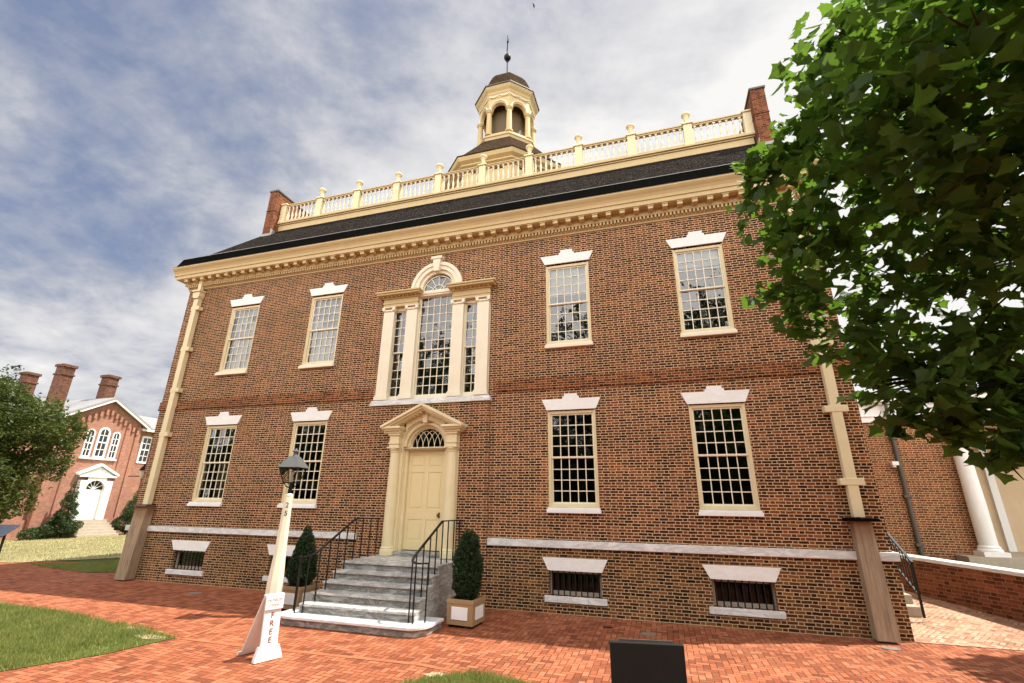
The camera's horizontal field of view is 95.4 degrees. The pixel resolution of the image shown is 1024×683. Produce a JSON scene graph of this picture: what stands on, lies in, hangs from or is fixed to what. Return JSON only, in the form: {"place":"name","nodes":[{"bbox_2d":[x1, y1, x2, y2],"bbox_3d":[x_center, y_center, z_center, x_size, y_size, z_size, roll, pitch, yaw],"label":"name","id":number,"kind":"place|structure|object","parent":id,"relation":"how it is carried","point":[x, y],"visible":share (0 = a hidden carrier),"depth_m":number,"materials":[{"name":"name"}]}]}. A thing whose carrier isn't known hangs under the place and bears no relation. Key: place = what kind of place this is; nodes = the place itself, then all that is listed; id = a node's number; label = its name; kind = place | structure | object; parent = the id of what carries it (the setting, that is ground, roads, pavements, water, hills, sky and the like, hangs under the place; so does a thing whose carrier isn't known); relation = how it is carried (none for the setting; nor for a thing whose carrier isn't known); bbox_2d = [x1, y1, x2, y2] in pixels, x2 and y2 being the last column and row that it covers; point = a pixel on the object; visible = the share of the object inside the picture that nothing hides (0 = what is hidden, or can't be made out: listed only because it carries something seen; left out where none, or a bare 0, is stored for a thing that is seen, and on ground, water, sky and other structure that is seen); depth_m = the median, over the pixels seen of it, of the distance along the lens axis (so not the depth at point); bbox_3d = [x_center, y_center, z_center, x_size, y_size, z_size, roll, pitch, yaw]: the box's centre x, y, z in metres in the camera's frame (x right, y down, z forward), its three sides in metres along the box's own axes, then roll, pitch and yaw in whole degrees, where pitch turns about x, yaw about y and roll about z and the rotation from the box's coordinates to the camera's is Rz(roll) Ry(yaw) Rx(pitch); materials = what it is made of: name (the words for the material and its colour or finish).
{"place":"outdoors","nodes":[
{"label":"outdoors","id":0,"kind":"place"},
{"bbox_2d":[0,364,24,457],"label":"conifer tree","id":1,"kind":"object","parent":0,"point":[15,369],"visible":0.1,"depth_m":22.61,"materials":[{"name":"green plant"}]},
{"bbox_2d":[0,533,126,562],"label":"lawn","id":2,"kind":"structure","parent":0,"point":[66,555],"depth_m":19.91,"materials":[{"name":"green plant"}]},
{"bbox_2d":[0,525,19,552],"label":"wayside exhibit","id":3,"kind":"object","parent":2,"relation":"on","point":[5,530],"visible":1,"depth_m":16.46,"materials":[{"name":"blue metal"}]},
{"bbox_2d":[16,523,57,540],"bbox_3d":[-26.964,10.846,26.566,1.204,1.014,2.007,-5,-20,16],"label":"shrub","id":4,"kind":"object","parent":2,"relation":"on","point":[37,532],"visible":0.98,"depth_m":26.34,"materials":[{"name":"green plant"}]},
{"bbox_2d":[0,374,93,523],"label":"leafy tree","id":5,"kind":"object","parent":2,"relation":"on","point":[16,425],"visible":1,"depth_m":18.79,"materials":[{"name":"green plant"}]},
{"bbox_2d":[44,475,83,537],"bbox_3d":[-26.588,9.867,27.985,1.853,3.611,1.641,-5,-20,16],"label":"conical shrub","id":6,"kind":"object","parent":2,"relation":"on","point":[61,519],"visible":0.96,"depth_m":27.65,"materials":[{"name":"green plant"}]},
{"bbox_2d":[0,363,157,539],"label":"red brick building","id":7,"kind":"structure","parent":2,"relation":"on","point":[111,454],"depth_m":30.73,"materials":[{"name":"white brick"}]},
{"bbox_2d":[80,429,95,456],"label":"window","id":8,"kind":"structure","parent":7,"relation":"in","point":[86,449],"depth_m":30.12,"materials":[{"name":"white paint"}]},
{"bbox_2d":[77,489,101,519],"bbox_3d":[-27.132,10.436,29.828,0.079,1.820,1.100,-5,-20,16],"label":"door","id":9,"kind":"structure","parent":7,"relation":"in","point":[88,508],"depth_m":29.86,"materials":[{"name":"white paint"}]},
{"bbox_2d":[92,427,110,457],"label":"window","id":10,"kind":"structure","parent":7,"relation":"in","point":[104,434],"depth_m":30.88,"materials":[{"name":"white paint"}]},
{"bbox_2d":[106,432,120,458],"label":"window","id":11,"kind":"structure","parent":7,"relation":"in","point":[111,454],"depth_m":31.54,"materials":[{"name":"white paint"}]},
{"bbox_2d":[136,436,152,463],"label":"window","id":12,"kind":"structure","parent":7,"relation":"in","point":[146,441],"depth_m":33.71,"materials":[{"name":"white paint"}]},
{"bbox_2d":[112,490,138,533],"bbox_3d":[-25.561,11.426,31.179,1.714,2.886,1.640,3,-19,-7],"label":"conical shrub","id":13,"kind":"object","parent":2,"relation":"on","point":[125,518],"visible":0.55,"depth_m":30.84,"materials":[{"name":"green plant"}]},
{"bbox_2d":[30,560,118,572],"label":"lawn","id":14,"kind":"structure","parent":0,"point":[80,571],"depth_m":13.95,"materials":[{"name":"green plant"}]},
{"bbox_2d":[0,600,181,670],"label":"lawn","id":15,"kind":"structure","parent":0,"point":[84,650],"depth_m":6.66,"materials":[{"name":"green plant"}]},
{"bbox_2d":[139,635,160,638],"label":"bare ground","id":16,"kind":"structure","parent":15,"relation":"on","point":[143,637],"depth_m":7.20,"materials":[{"name":"beige soil"}]},
{"bbox_2d":[0,561,1023,682],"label":"brick pavement","id":17,"kind":"structure","parent":0,"point":[535,647],"depth_m":6.84,"materials":[{"name":"red brick"}]},
{"bbox_2d":[183,613,252,636],"bbox_3d":[-4.987,4.867,8.022,0.161,0.001,1.636,-1,-19,6],"label":"paving border","id":18,"kind":"object","parent":17,"relation":"on","point":[230,621],"visible":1,"depth_m":7.94,"materials":[{"name":"red brick"}]},
{"bbox_2d":[237,592,284,663],"bbox_3d":[-3.476,3.957,6.534,0.547,0.788,0.379,-14,-24,36],"label":"sandwich board","id":19,"kind":"object","parent":17,"relation":"on","point":[261,640],"visible":1,"depth_m":6.44,"materials":[{"name":"white wood"}]},
{"bbox_2d":[264,448,308,597],"bbox_3d":[-4.452,3.633,9.099,0.451,3.038,0.451,0,-19,3],"label":"street lamp","id":20,"kind":"object","parent":17,"relation":"on","point":[275,581],"visible":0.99,"depth_m":9.04,"materials":[{"name":"white metal"}]},
{"bbox_2d":[281,583,319,609],"bbox_3d":[-4.238,5.066,9.254,0.528,0.430,0.528,-7,-20,22],"label":"planter box","id":21,"kind":"object","parent":17,"relation":"on","point":[288,590],"visible":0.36,"depth_m":9.05,"materials":[{"name":"white paint"}]},
{"bbox_2d":[285,524,318,586],"bbox_3d":[-4.242,4.371,9.492,0.566,1.239,0.590,-5,-20,16],"label":"evergreen shrub","id":22,"kind":"object","parent":21,"relation":"on","point":[305,545],"visible":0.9,"depth_m":9.36,"materials":[{"name":"green plant"}]},
{"bbox_2d":[182,638,452,670],"bbox_3d":[-2.910,4.411,6.615,4.508,0.001,0.176,-5,-20,16],"label":"paving border","id":23,"kind":"object","parent":17,"relation":"on","point":[354,657],"visible":0.87,"depth_m":6.46,"materials":[{"name":"red brick"}]},
{"bbox_2d":[280,518,461,637],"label":"marble entrance steps","id":24,"kind":"structure","parent":17,"relation":"on","point":[400,596],"depth_m":8.37,"materials":[{"name":"grey stone"}]},
{"bbox_2d":[446,595,485,628],"bbox_3d":[-0.810,4.757,8.233,0.528,0.430,0.528,-7,-20,21],"label":"planter box","id":25,"kind":"object","parent":17,"relation":"on","point":[469,614],"visible":0.91,"depth_m":8.03,"materials":[{"name":"white paint"}]},
{"bbox_2d":[452,528,483,599],"bbox_3d":[-0.817,4.061,8.469,0.609,1.241,0.642,-5,-20,16],"label":"evergreen shrub","id":26,"kind":"object","parent":25,"relation":"on","point":[468,567],"visible":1,"depth_m":8.31,"materials":[{"name":"green plant"}]},
{"bbox_2d":[114,35,914,642],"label":"brick state house","id":27,"kind":"structure","parent":17,"relation":"on","point":[520,355],"depth_m":11.09,"materials":[{"name":"brick"}]},
{"bbox_2d":[128,464,145,480],"bbox_3d":[-10.847,4.138,13.534,0.877,1.113,0.261,-10,-21,28],"label":"wall lantern","id":28,"kind":"object","parent":27,"relation":"attached to","point":[142,469],"depth_m":13.54,"materials":[{"name":"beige metal"}]},
{"bbox_2d":[165,540,210,575],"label":"basement window","id":29,"kind":"structure","parent":27,"relation":"in","point":[181,546],"depth_m":11.94,"materials":[{"name":"stone"}]},
{"bbox_2d":[187,412,242,506],"bbox_3d":[-8.030,3.223,12.864,1.307,2.497,0.515,-5,-20,16],"label":"window","id":30,"kind":"structure","parent":27,"relation":"in","point":[224,418],"depth_m":12.83,"materials":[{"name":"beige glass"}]},
{"bbox_2d":[215,294,264,375],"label":"window","id":31,"kind":"structure","parent":27,"relation":"in","point":[248,315],"depth_m":13.98,"materials":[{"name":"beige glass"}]},
{"bbox_2d":[262,544,294,582],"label":"basement window","id":32,"kind":"structure","parent":27,"relation":"in","point":[290,548],"depth_m":11.13,"materials":[{"name":"stone"}]},
{"bbox_2d":[277,407,332,507],"bbox_3d":[-5.262,2.928,11.905,1.307,2.497,0.210,-5,-20,16],"label":"window","id":33,"kind":"structure","parent":27,"relation":"in","point":[312,413],"depth_m":12.03,"materials":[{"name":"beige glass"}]},
{"bbox_2d":[298,282,347,368],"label":"window","id":34,"kind":"structure","parent":27,"relation":"in","point":[324,341],"depth_m":13.15,"materials":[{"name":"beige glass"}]},
{"bbox_2d":[375,403,466,559],"bbox_3d":[-2.059,3.189,10.621,2.080,3.514,0.590,-5,-20,16],"label":"front door","id":35,"kind":"structure","parent":27,"relation":"in","point":[422,485],"depth_m":10.67,"materials":[{"name":"paint"}]},
{"bbox_2d":[369,255,497,406],"bbox_3d":[-2.002,-0.376,11.894,3.370,3.965,0.440,-5,-20,16],"label":"palladian window","id":36,"kind":"structure","parent":27,"relation":"in","point":[477,292],"depth_m":11.80,"materials":[{"name":"beige paint"}]},
{"bbox_2d":[540,249,593,348],"bbox_3d":[1.339,-1.053,11.166,1.307,2.541,0.240,-5,-20,16],"label":"window","id":37,"kind":"structure","parent":27,"relation":"in","point":[568,279],"depth_m":11.31,"materials":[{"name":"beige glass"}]},
{"bbox_2d":[542,393,601,513],"bbox_3d":[1.295,2.350,9.988,1.307,2.497,0.210,-5,-20,16],"label":"window","id":38,"kind":"structure","parent":27,"relation":"in","point":[570,401],"depth_m":10.03,"materials":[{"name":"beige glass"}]},
{"bbox_2d":[542,557,607,605],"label":"basement window","id":39,"kind":"structure","parent":27,"relation":"in","point":[558,565],"depth_m":9.15,"materials":[{"name":"stone"}]},
{"bbox_2d":[665,230,737,337],"bbox_3d":[4.194,-1.305,10.332,1.307,2.541,0.240,-5,-20,16],"label":"window","id":40,"kind":"structure","parent":27,"relation":"in","point":[711,255],"depth_m":10.45,"materials":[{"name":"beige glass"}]},
{"bbox_2d":[680,385,763,516],"bbox_3d":[4.121,2.101,9.163,1.307,2.497,0.210,-5,-20,16],"label":"window","id":41,"kind":"structure","parent":27,"relation":"in","point":[712,394],"depth_m":9.19,"materials":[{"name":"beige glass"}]},
{"bbox_2d":[702,564,786,618],"bbox_3d":[4.145,4.459,8.357,1.301,0.795,0.230,-5,-20,16],"label":"basement window","id":42,"kind":"structure","parent":27,"relation":"in","point":[721,573],"depth_m":8.30,"materials":[{"name":"stone"}]},
{"bbox_2d":[609,638,686,682],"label":"information panel","id":43,"kind":"object","parent":17,"relation":"on","point":[644,661],"visible":1,"depth_m":4.58,"materials":[{"name":"black metal"}]},
{"bbox_2d":[640,632,655,635],"bbox_3d":[2.258,4.851,7.720,0.260,0.014,0.200,-5,-20,16],"label":"utility cover","id":44,"kind":"object","parent":17,"relation":"on","point":[647,634],"visible":1,"depth_m":7.69,"materials":[{"name":"metal"}]},
{"bbox_2d":[860,643,916,661],"bbox_3d":[5.572,4.617,6.930,0.035,0.001,0.939,4,-19,-9],"label":"paving border","id":45,"kind":"object","parent":17,"relation":"on","point":[890,653],"visible":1,"depth_m":6.84,"materials":[{"name":"red brick"}]},
{"bbox_2d":[881,646,900,650],"bbox_3d":[5.773,4.679,7.098,0.260,0.014,0.180,-5,-20,16],"label":"utility cover","id":46,"kind":"object","parent":17,"relation":"on","point":[891,648],"visible":1,"depth_m":7.08,"materials":[{"name":"metal"}]},
{"bbox_2d":[919,643,983,682],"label":"paving border","id":47,"kind":"object","parent":17,"relation":"on","point":[958,667],"visible":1,"depth_m":6.42,"materials":[{"name":"red brick"}]},
{"bbox_2d":[0,0,1023,418],"label":"sky","id":48,"kind":"structure","parent":0,"point":[139,139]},
{"bbox_2d":[58,558,1022,650],"bbox_3d":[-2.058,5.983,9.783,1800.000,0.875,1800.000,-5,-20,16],"label":"ground","id":49,"kind":"structure","parent":0,"point":[718,589],"depth_m":11.92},
{"bbox_2d":[726,0,1023,484],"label":"maple tree","id":50,"kind":"object","parent":49,"relation":"on","point":[934,74],"visible":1,"depth_m":4.21,"materials":[{"name":"green plant"}]},
{"bbox_2d":[857,391,1023,569],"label":"brick wing","id":51,"kind":"structure","parent":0,"point":[934,504],"depth_m":14.35,"materials":[{"name":"brown brick"}]},
{"bbox_2d":[905,591,1023,650],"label":"walkway","id":52,"kind":"structure","parent":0,"point":[944,622],"depth_m":8.04,"materials":[{"name":"beige brick"}]},
{"bbox_2d":[887,531,925,617],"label":"side steps","id":53,"kind":"structure","parent":52,"relation":"on","point":[914,610],"depth_m":8.71,"materials":[{"name":"concrete"}]},
{"bbox_2d":[896,553,1023,622],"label":"brick wall","id":54,"kind":"structure","parent":52,"relation":"on","point":[995,590],"depth_m":9.05,"materials":[{"name":"brick"}]},
{"label":"lawn","id":55,"kind":"structure","parent":0,"visible":0},
{"bbox_2d":[424,672,447,676],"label":"bare ground","id":56,"kind":"structure","parent":55,"relation":"on","point":[431,673],"depth_m":5.83,"materials":[{"name":"beige soil"}]},
{"bbox_2d":[392,668,544,682],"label":"grass","id":57,"kind":"structure","parent":55,"relation":"on","point":[477,677],"depth_m":5.60,"materials":[{"name":"green plant"}]}
]}

